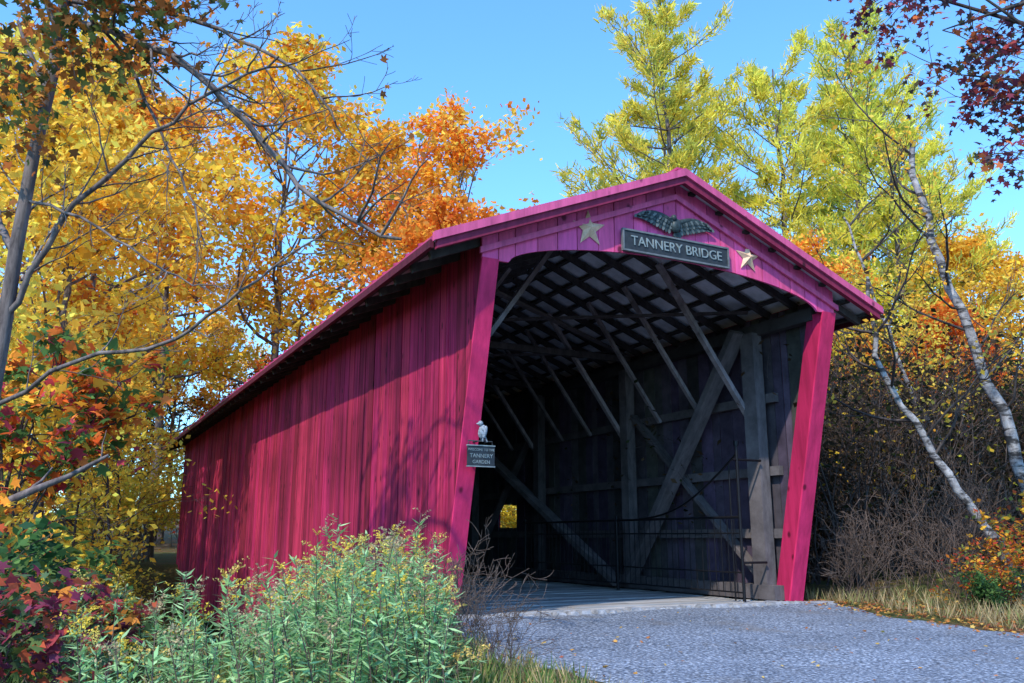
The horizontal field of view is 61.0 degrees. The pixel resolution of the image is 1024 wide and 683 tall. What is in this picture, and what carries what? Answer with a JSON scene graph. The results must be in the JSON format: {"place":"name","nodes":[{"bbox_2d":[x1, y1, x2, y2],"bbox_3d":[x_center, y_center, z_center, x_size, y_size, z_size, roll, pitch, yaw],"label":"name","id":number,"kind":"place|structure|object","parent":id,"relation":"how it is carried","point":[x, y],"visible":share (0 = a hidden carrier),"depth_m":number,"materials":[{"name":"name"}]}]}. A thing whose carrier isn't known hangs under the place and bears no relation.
{"place":"outdoors","nodes":[
{"label":"outdoors","id":0,"kind":"place"},
{"bbox_2d":[6,506,46,582],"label":"orange shrub","id":1,"kind":"object","parent":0,"point":[17,510],"visible":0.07,"depth_m":10.26,"materials":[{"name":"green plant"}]},
{"bbox_2d":[0,606,611,682],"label":"grass","id":2,"kind":"structure","parent":0,"point":[39,674],"depth_m":7.35,"materials":[{"name":"green plant"}]},
{"bbox_2d":[0,0,1023,512],"label":"sky","id":3,"kind":"structure","parent":0,"point":[552,53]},
{"bbox_2d":[2,512,1023,682],"bbox_3d":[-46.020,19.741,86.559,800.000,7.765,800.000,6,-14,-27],"label":"ground","id":4,"kind":"structure","parent":0,"point":[165,555],"depth_m":16.35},
{"bbox_2d":[1,278,65,547],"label":"sapling tree","id":5,"kind":"object","parent":4,"relation":"on","point":[30,499],"visible":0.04,"depth_m":20.51,"materials":[{"name":"orange plant"}]},
{"bbox_2d":[0,515,77,634],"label":"green shrub","id":6,"kind":"object","parent":4,"relation":"on","point":[42,524],"visible":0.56,"depth_m":7.25,"materials":[{"name":"green plant"}]},
{"bbox_2d":[0,476,85,625],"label":"young maple tree","id":7,"kind":"object","parent":4,"relation":"on","point":[6,519],"visible":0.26,"depth_m":8.60,"materials":[{"name":"orange plant"}]},
{"bbox_2d":[2,540,89,673],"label":"green shrub","id":8,"kind":"object","parent":4,"relation":"on","point":[70,550],"visible":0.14,"depth_m":9.11,"materials":[{"name":"green plant"}]},
{"bbox_2d":[0,559,112,682],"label":"viburnum shrub","id":9,"kind":"object","parent":4,"relation":"on","point":[40,653],"visible":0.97,"depth_m":5.95,"materials":[{"name":"red plant"}]},
{"bbox_2d":[1,316,123,589],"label":"sapling tree","id":10,"kind":"object","parent":4,"relation":"on","point":[30,349],"visible":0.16,"depth_m":18.64,"materials":[{"name":"yellow plant"}]},
{"bbox_2d":[0,525,143,671],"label":"green shrub","id":11,"kind":"object","parent":4,"relation":"on","point":[90,556],"visible":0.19,"depth_m":8.04,"materials":[{"name":"green plant"}]},
{"bbox_2d":[14,534,133,642],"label":"yellow shrub","id":12,"kind":"object","parent":4,"relation":"on","point":[100,565],"visible":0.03,"depth_m":19.15,"materials":[{"name":"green plant"}]},
{"bbox_2d":[0,297,157,578],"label":"sapling tree","id":13,"kind":"object","parent":4,"relation":"on","point":[22,319],"visible":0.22,"depth_m":14.32,"materials":[{"name":"orange plant"}]},
{"bbox_2d":[41,496,116,597],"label":"yellow shrub","id":14,"kind":"object","parent":4,"relation":"on","point":[72,527],"visible":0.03,"depth_m":28.10,"materials":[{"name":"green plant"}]},
{"bbox_2d":[0,562,159,682],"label":"viburnum shrub","id":15,"kind":"object","parent":4,"relation":"on","point":[53,586],"visible":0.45,"depth_m":7.04,"materials":[{"name":"red plant"}]},
{"bbox_2d":[0,96,161,419],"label":"maple tree","id":16,"kind":"object","parent":4,"relation":"on","point":[53,297],"visible":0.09,"depth_m":28.12,"materials":[{"name":"orange plant"}]},
{"bbox_2d":[3,284,158,543],"bbox_3d":[-13.503,4.530,25.215,5.471,12.549,5.473,-3,-13,15],"label":"sapling tree","id":17,"kind":"object","parent":4,"relation":"on","point":[112,491],"visible":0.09,"depth_m":26.20,"materials":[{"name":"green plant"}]},
{"bbox_2d":[0,7,168,457],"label":"birch tree","id":18,"kind":"object","parent":4,"relation":"on","point":[88,159],"visible":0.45,"depth_m":19.59,"materials":[{"name":"yellow plant"}]},
{"bbox_2d":[27,517,141,637],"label":"yellow shrub","id":19,"kind":"object","parent":4,"relation":"on","point":[131,572],"visible":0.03,"depth_m":24.64,"materials":[{"name":"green plant"}]},
{"bbox_2d":[6,356,170,572],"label":"sapling tree","id":20,"kind":"object","parent":4,"relation":"on","point":[126,526],"visible":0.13,"depth_m":24.42,"materials":[{"name":"yellow plant"}]},
{"bbox_2d":[0,301,189,551],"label":"young maple tree","id":21,"kind":"object","parent":4,"relation":"on","point":[88,397],"visible":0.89,"depth_m":10.59,"materials":[{"name":"orange plant"}]},
{"bbox_2d":[44,576,160,676],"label":"yellow shrub","id":22,"kind":"object","parent":4,"relation":"on","point":[146,602],"visible":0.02,"depth_m":21.61,"materials":[{"name":"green plant"}]},
{"bbox_2d":[23,355,187,577],"bbox_3d":[-13.683,5.681,28.213,5.015,11.504,5.017,0,-13,0],"label":"sapling tree","id":23,"kind":"object","parent":4,"relation":"on","point":[116,533],"visible":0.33,"depth_m":29.39,"materials":[{"name":"yellow plant"}]},
{"bbox_2d":[52,288,161,545],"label":"sapling tree","id":24,"kind":"object","parent":4,"relation":"on","point":[107,304],"visible":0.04,"depth_m":36.15,"materials":[{"name":"yellow plant"}]},
{"bbox_2d":[44,441,170,554],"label":"yellow shrub","id":25,"kind":"object","parent":4,"relation":"on","point":[124,503],"visible":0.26,"depth_m":32.54,"materials":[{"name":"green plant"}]},
{"bbox_2d":[1,142,214,549],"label":"birch tree","id":26,"kind":"object","parent":4,"relation":"on","point":[133,284],"visible":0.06,"depth_m":42.50,"materials":[{"name":"yellow plant"}]},
{"bbox_2d":[59,451,182,562],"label":"yellow shrub","id":27,"kind":"object","parent":4,"relation":"on","point":[161,521],"visible":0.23,"depth_m":35.35,"materials":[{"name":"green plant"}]},
{"bbox_2d":[0,24,244,559],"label":"maple tree","id":28,"kind":"object","parent":4,"relation":"on","point":[90,284],"visible":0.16,"depth_m":33.90,"materials":[{"name":"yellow plant"}]},
{"bbox_2d":[81,539,164,633],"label":"yellow shrub","id":29,"kind":"object","parent":4,"relation":"on","point":[134,578],"visible":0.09,"depth_m":28.43,"materials":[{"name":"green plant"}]},
{"bbox_2d":[0,47,247,570],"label":"maple tree","id":30,"kind":"object","parent":4,"relation":"on","point":[78,258],"visible":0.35,"depth_m":24.43,"materials":[{"name":"yellow plant"}]},
{"bbox_2d":[64,298,191,581],"bbox_3d":[-13.889,4.075,30.913,5.015,11.504,5.017,-10,-16,37],"label":"sapling tree","id":31,"kind":"object","parent":4,"relation":"on","point":[166,412],"visible":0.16,"depth_m":31.56,"materials":[{"name":"yellow plant"}]},
{"bbox_2d":[97,439,183,561],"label":"yellow shrub","id":32,"kind":"object","parent":4,"relation":"on","point":[166,502],"visible":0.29,"depth_m":37.01,"materials":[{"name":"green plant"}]},
{"bbox_2d":[45,327,237,598],"bbox_3d":[-10.132,4.869,22.378,4.561,10.458,4.559,-9,-15,35],"label":"sapling tree","id":33,"kind":"object","parent":4,"relation":"on","point":[107,509],"visible":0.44,"depth_m":22.24,"materials":[{"name":"yellow plant"}]},
{"bbox_2d":[82,85,295,558],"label":"maple tree","id":34,"kind":"object","parent":4,"relation":"on","point":[167,297],"visible":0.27,"depth_m":41.68,"materials":[{"name":"yellow plant"}]},
{"bbox_2d":[0,0,450,505],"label":"bare tree","id":35,"kind":"object","parent":4,"relation":"on","point":[62,18],"visible":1,"depth_m":9.24,"materials":[{"name":"brown plant"}]},
{"bbox_2d":[39,508,489,682],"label":"goldenrod patch","id":36,"kind":"object","parent":4,"relation":"on","point":[385,648],"visible":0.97,"depth_m":5.74,"materials":[{"name":"green plant"}]},
{"bbox_2d":[170,12,416,401],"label":"maple tree","id":37,"kind":"object","parent":4,"relation":"on","point":[313,124],"visible":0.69,"depth_m":42.96,"materials":[{"name":"orange plant"}]},
{"bbox_2d":[214,99,472,355],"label":"maple tree","id":38,"kind":"object","parent":4,"relation":"on","point":[363,173],"visible":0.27,"depth_m":44.39,"materials":[{"name":"orange plant"}]},
{"bbox_2d":[331,181,505,293],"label":"maple tree","id":39,"kind":"object","parent":4,"relation":"on","point":[421,229],"visible":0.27,"depth_m":34.05,"materials":[{"name":"orange plant"}]},
{"bbox_2d":[322,88,541,304],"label":"maple tree","id":40,"kind":"object","parent":4,"relation":"on","point":[457,149],"visible":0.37,"depth_m":44.01,"materials":[{"name":"orange plant"}]},
{"bbox_2d":[377,531,523,635],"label":"bare shrub","id":41,"kind":"object","parent":4,"relation":"on","point":[493,585],"visible":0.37,"depth_m":9.37,"materials":[{"name":"brown plant"}]},
{"bbox_2d":[284,610,632,682],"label":"grass","id":42,"kind":"structure","parent":4,"relation":"on","point":[541,676],"depth_m":7.25,"materials":[{"name":"green plant"}]},
{"bbox_2d":[376,514,553,653],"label":"bare shrub","id":43,"kind":"object","parent":4,"relation":"on","point":[457,575],"visible":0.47,"depth_m":8.80,"materials":[{"name":"brown plant"}]},
{"bbox_2d":[442,572,565,681],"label":"bare shrub","id":44,"kind":"object","parent":4,"relation":"on","point":[510,630],"visible":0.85,"depth_m":7.48,"materials":[{"name":"brown plant"}]},
{"bbox_2d":[500,505,516,527],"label":"yellow shrub","id":45,"kind":"object","parent":4,"relation":"on","point":[508,516],"visible":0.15,"depth_m":29.03,"materials":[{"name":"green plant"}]},
{"bbox_2d":[3,253,1023,545],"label":"distant forest","id":46,"kind":"object","parent":4,"relation":"on","point":[201,403],"visible":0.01,"depth_m":51.99,"materials":[{"name":"yellow plant"}]},
{"bbox_2d":[161,167,883,633],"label":"covered bridge","id":47,"kind":"structure","parent":4,"relation":"on","point":[527,335],"depth_m":15.38,"materials":[{"name":"red wood"}]},
{"bbox_2d":[466,440,494,467],"bbox_3d":[-0.432,1.412,10.882,0.380,0.331,0.240,6,-14,-27],"label":"visitor sign","id":48,"kind":"object","parent":47,"relation":"attached to","point":[480,455],"visible":1,"depth_m":10.78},
{"bbox_2d":[476,421,487,442],"bbox_3d":[-0.379,1.123,10.859,0.149,0.268,0.110,6,-14,-27],"label":"bird figurine","id":49,"kind":"object","parent":48,"relation":"on","point":[482,431],"visible":1,"depth_m":10.83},
{"bbox_2d":[579,211,603,244],"bbox_3d":[1.054,-1.551,11.684,0.513,0.496,0.075,6,-14,-27],"label":"barn star","id":50,"kind":"object","parent":47,"relation":"attached to","point":[590,228],"visible":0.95,"depth_m":11.67,"materials":[{"name":"beige metal"}]},
{"bbox_2d":[524,441,767,601],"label":"iron gate","id":51,"kind":"structure","parent":47,"relation":"on","point":[616,520],"depth_m":15.49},
{"bbox_2d":[634,210,713,237],"bbox_3d":[2.332,-1.642,12.349,1.419,0.337,0.130,6,-14,-27],"label":"eagle plaque","id":52,"kind":"object","parent":47,"relation":"attached to","point":[675,225],"visible":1,"depth_m":12.30,"materials":[{"name":"paint"}]},
{"bbox_2d":[621,227,729,268],"bbox_3d":[2.335,-1.308,12.302,1.870,0.320,0.053,6,-14,-27],"label":"bridge name sign","id":53,"kind":"object","parent":47,"relation":"attached to","point":[662,246],"visible":1,"depth_m":12.26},
{"bbox_2d":[736,249,757,270],"bbox_3d":[3.538,-1.276,12.942,0.456,0.441,0.075,6,-14,-27],"label":"barn star","id":54,"kind":"object","parent":47,"relation":"attached to","point":[747,257],"visible":1,"depth_m":12.92,"materials":[{"name":"beige metal"}]},
{"bbox_2d":[416,621,636,682],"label":"fallen leaves","id":55,"kind":"object","parent":4,"relation":"on","point":[561,656],"visible":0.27,"depth_m":8.24,"materials":[{"name":"orange plant"}]},
{"bbox_2d":[559,62,781,234],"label":"pine tree","id":56,"kind":"object","parent":4,"relation":"on","point":[649,169],"visible":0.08,"depth_m":41.41,"materials":[{"name":"yellow plant"}]},
{"bbox_2d":[549,0,827,264],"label":"pine tree","id":57,"kind":"object","parent":4,"relation":"on","point":[660,52],"visible":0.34,"depth_m":34.84,"materials":[{"name":"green plant"}]},
{"bbox_2d":[590,366,885,558],"bbox_3d":[4.342,2.814,17.691,5.688,5.195,4.864,-1,-13,5],"label":"thicket shrub","id":58,"kind":"object","parent":4,"relation":"on","point":[653,426],"visible":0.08,"depth_m":16.43,"materials":[{"name":"brown plant"}]},
{"bbox_2d":[607,326,937,551],"bbox_3d":[5.283,2.425,17.697,6.341,5.791,5.422,5,-13,-19],"label":"thicket shrub","id":59,"kind":"object","parent":4,"relation":"on","point":[674,480],"visible":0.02,"depth_m":16.57,"materials":[{"name":"brown plant"}]},
{"bbox_2d":[689,24,932,420],"bbox_3d":[10.499,-1.609,34.719,10.210,22.611,11.388,-12,-17,43],"label":"pine tree","id":60,"kind":"object","parent":4,"relation":"on","point":[759,82],"visible":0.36,"depth_m":34.76,"materials":[{"name":"green plant"}]},
{"bbox_2d":[781,228,891,551],"bbox_3d":[9.658,1.932,27.207,4.777,11.623,5.957,-8,-15,33],"label":"maple tree","id":61,"kind":"object","parent":4,"relation":"on","point":[842,266],"visible":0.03,"depth_m":28.17,"materials":[{"name":"orange plant"}]},
{"bbox_2d":[684,263,1005,588],"bbox_3d":[5.839,1.789,16.237,5.240,5.597,6.129,-3,-13,14],"label":"thicket shrub","id":62,"kind":"object","parent":4,"relation":"on","point":[849,452],"visible":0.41,"depth_m":15.99,"materials":[{"name":"brown plant"}]},
{"bbox_2d":[807,407,893,581],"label":"thicket shrub","id":63,"kind":"object","parent":4,"relation":"on","point":[822,530],"visible":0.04,"depth_m":20.68,"materials":[{"name":"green plant"}]},
{"bbox_2d":[807,502,916,603],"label":"bare shrub","id":64,"kind":"object","parent":4,"relation":"on","point":[857,565],"visible":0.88,"depth_m":13.98,"materials":[{"name":"brown plant"}]},
{"bbox_2d":[814,481,933,602],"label":"bare shrub","id":65,"kind":"object","parent":4,"relation":"on","point":[864,572],"visible":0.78,"depth_m":14.56,"materials":[{"name":"brown plant"}]},
{"bbox_2d":[827,264,937,557],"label":"sapling tree","id":66,"kind":"object","parent":4,"relation":"on","point":[862,334],"visible":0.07,"depth_m":25.32,"materials":[{"name":"orange plant"}]},
{"bbox_2d":[756,80,1018,449],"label":"pine tree","id":67,"kind":"object","parent":4,"relation":"on","point":[849,205],"visible":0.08,"depth_m":41.40,"materials":[{"name":"yellow plant"}]},
{"bbox_2d":[757,1,1018,564],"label":"pine tree","id":68,"kind":"object","parent":4,"relation":"on","point":[824,48],"visible":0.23,"depth_m":36.40,"materials":[{"name":"yellow plant"}]},
{"bbox_2d":[764,570,1023,637],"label":"fallen leaves","id":69,"kind":"object","parent":4,"relation":"on","point":[934,618],"visible":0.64,"depth_m":12.24,"materials":[{"name":"orange plant"}]},
{"bbox_2d":[837,281,966,565],"bbox_3d":[10.128,2.455,22.409,3.647,8.366,3.649,-5,-13,20],"label":"sapling tree","id":70,"kind":"object","parent":4,"relation":"on","point":[928,339],"visible":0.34,"depth_m":22.88,"materials":[{"name":"yellow plant"}]},
{"bbox_2d":[823,410,981,567],"bbox_3d":[8.461,3.484,20.959,5.082,4.641,4.346,3,-13,-13],"label":"thicket shrub","id":71,"kind":"object","parent":4,"relation":"on","point":[873,497],"visible":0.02,"depth_m":20.61,"materials":[{"name":"brown plant"}]},
{"bbox_2d":[805,322,1002,582],"bbox_3d":[8.340,2.958,21.839,7.086,6.471,6.059,-3,-13,11],"label":"thicket shrub","id":72,"kind":"object","parent":4,"relation":"on","point":[824,576],"visible":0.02,"depth_m":21.39,"materials":[{"name":"brown plant"}]},
{"bbox_2d":[792,19,1023,496],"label":"birch tree","id":73,"kind":"object","parent":4,"relation":"on","point":[1000,404],"visible":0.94,"depth_m":15.41,"materials":[{"name":"yellow plant"}]},
{"bbox_2d":[794,191,1023,599],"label":"birch tree","id":74,"kind":"object","parent":4,"relation":"on","point":[941,465],"visible":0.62,"depth_m":13.91,"materials":[{"name":"white plant"}]},
{"bbox_2d":[795,74,1023,551],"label":"pine tree","id":75,"kind":"object","parent":4,"relation":"on","point":[926,154],"visible":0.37,"depth_m":31.57,"materials":[{"name":"green plant"}]},
{"bbox_2d":[806,255,1012,582],"bbox_3d":[7.309,2.193,19.724,6.167,6.587,7.213,3,-13,-12],"label":"thicket shrub","id":76,"kind":"object","parent":4,"relation":"on","point":[865,397],"visible":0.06,"depth_m":19.42,"materials":[{"name":"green plant"}]},
{"bbox_2d":[832,174,993,559],"bbox_3d":[7.766,0.590,18.293,3.710,8.873,2.659,-7,-14,29],"label":"birch tree","id":77,"kind":"object","parent":4,"relation":"on","point":[882,241],"visible":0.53,"depth_m":18.57,"materials":[{"name":"yellow plant"}]},
{"bbox_2d":[812,339,1015,568],"bbox_3d":[8.884,2.916,20.035,4.841,5.170,5.661,-4,-13,17],"label":"thicket shrub","id":78,"kind":"object","parent":4,"relation":"on","point":[865,350],"visible":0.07,"depth_m":19.94,"materials":[{"name":"brown plant"}]},
{"bbox_2d":[805,565,1023,629],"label":"dry grass","id":79,"kind":"structure","parent":4,"relation":"on","point":[967,614],"depth_m":12.60,"materials":[{"name":"beige plant"}]},
{"bbox_2d":[816,361,1012,578],"bbox_3d":[7.740,2.402,17.182,4.693,4.579,3.891,6,-14,-26],"label":"thicket shrub","id":80,"kind":"object","parent":4,"relation":"on","point":[897,476],"visible":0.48,"depth_m":16.69,"materials":[{"name":"brown plant"}]},
{"bbox_2d":[828,459,1005,591],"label":"bare shrub","id":81,"kind":"object","parent":4,"relation":"on","point":[919,526],"visible":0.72,"depth_m":14.63,"materials":[{"name":"brown plant"}]},
{"bbox_2d":[812,341,1023,574],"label":"thicket shrub","id":82,"kind":"object","parent":4,"relation":"on","point":[959,456],"visible":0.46,"depth_m":16.65,"materials":[{"name":"brown plant"}]},
{"bbox_2d":[814,305,1023,579],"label":"thicket shrub","id":83,"kind":"object","parent":4,"relation":"on","point":[944,377],"visible":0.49,"depth_m":16.79,"materials":[{"name":"brown plant"}]},
{"bbox_2d":[816,300,1022,571],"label":"thicket shrub","id":84,"kind":"object","parent":4,"relation":"on","point":[857,348],"visible":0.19,"depth_m":18.82,"materials":[{"name":"brown plant"}]},
{"bbox_2d":[820,361,1023,567],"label":"thicket shrub","id":85,"kind":"object","parent":4,"relation":"on","point":[920,453],"visible":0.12,"depth_m":19.03,"materials":[{"name":"brown plant"}]},
{"bbox_2d":[827,345,1022,567],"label":"thicket shrub","id":86,"kind":"object","parent":4,"relation":"on","point":[977,441],"visible":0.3,"depth_m":17.61,"materials":[{"name":"brown plant"}]},
{"bbox_2d":[828,0,1023,202],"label":"red maple tree","id":87,"kind":"object","parent":4,"relation":"on","point":[997,83],"visible":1,"depth_m":11.39,"materials":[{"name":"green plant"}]},
{"bbox_2d":[831,317,1023,560],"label":"thicket shrub","id":88,"kind":"object","parent":4,"relation":"on","point":[1015,415],"visible":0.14,"depth_m":18.96,"materials":[{"name":"brown plant"}]},
{"bbox_2d":[837,283,1023,519],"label":"thicket shrub","id":89,"kind":"object","parent":4,"relation":"on","point":[1021,388],"visible":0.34,"depth_m":19.17,"materials":[{"name":"brown plant"}]},
{"bbox_2d":[852,220,1023,526],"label":"maple tree","id":90,"kind":"object","parent":4,"relation":"on","point":[966,246],"visible":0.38,"depth_m":28.92,"materials":[{"name":"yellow plant"}]},
{"bbox_2d":[870,290,1022,545],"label":"maple tree","id":91,"kind":"object","parent":4,"relation":"on","point":[941,309],"visible":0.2,"depth_m":24.88,"materials":[{"name":"orange plant"}]},
{"bbox_2d":[870,452,1023,571],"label":"bare shrub","id":92,"kind":"object","parent":4,"relation":"on","point":[955,512],"visible":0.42,"depth_m":15.39,"materials":[{"name":"brown plant"}]},
{"bbox_2d":[875,483,1023,604],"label":"bare shrub","id":93,"kind":"object","parent":4,"relation":"on","point":[956,542],"visible":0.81,"depth_m":13.86,"materials":[{"name":"brown plant"}]},
{"bbox_2d":[899,368,1023,559],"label":"thicket shrub","id":94,"kind":"object","parent":4,"relation":"on","point":[1005,473],"visible":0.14,"depth_m":18.45,"materials":[{"name":"brown plant"}]},
{"bbox_2d":[904,440,1023,570],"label":"bare shrub","id":95,"kind":"object","parent":4,"relation":"on","point":[992,503],"visible":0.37,"depth_m":16.15,"materials":[{"name":"brown plant"}]},
{"bbox_2d":[929,535,1023,614],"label":"orange shrub","id":96,"kind":"object","parent":4,"relation":"on","point":[990,568],"visible":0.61,"depth_m":12.96,"materials":[{"name":"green plant"}]},
{"bbox_2d":[931,341,1023,556],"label":"thicket shrub","id":97,"kind":"object","parent":4,"relation":"on","point":[998,391],"visible":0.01,"depth_m":22.14,"materials":[{"name":"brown plant"}]},
{"bbox_2d":[934,233,1023,426],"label":"maple tree","id":98,"kind":"object","parent":4,"relation":"on","point":[1018,308],"visible":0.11,"depth_m":33.17,"materials":[{"name":"orange plant"}]},
{"bbox_2d":[940,378,1023,550],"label":"thicket shrub","id":99,"kind":"object","parent":4,"relation":"on","point":[1018,396],"visible":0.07,"depth_m":19.12,"materials":[{"name":"brown plant"}]},
{"bbox_2d":[953,563,1023,612],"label":"green shrub","id":100,"kind":"object","parent":4,"relation":"on","point":[980,583],"visible":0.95,"depth_m":12.55,"materials":[{"name":"green plant"}]},
{"bbox_2d":[963,498,1023,596],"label":"orange shrub","id":101,"kind":"object","parent":4,"relation":"on","point":[998,529],"visible":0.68,"depth_m":13.56,"materials":[{"name":"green plant"}]},
{"bbox_2d":[1000,479,1023,534],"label":"orange shrub","id":102,"kind":"object","parent":4,"relation":"on","point":[1019,500],"visible":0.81,"depth_m":13.76,"materials":[{"name":"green plant"}]},
{"bbox_2d":[438,602,1023,682],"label":"gravel road","id":103,"kind":"structure","parent":0,"point":[702,640],"depth_m":9.16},
{"bbox_2d":[463,606,1017,679],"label":"fallen leaves","id":104,"kind":"object","parent":103,"relation":"on","point":[818,665],"visible":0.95,"depth_m":9.46,"materials":[{"name":"orange plant"}]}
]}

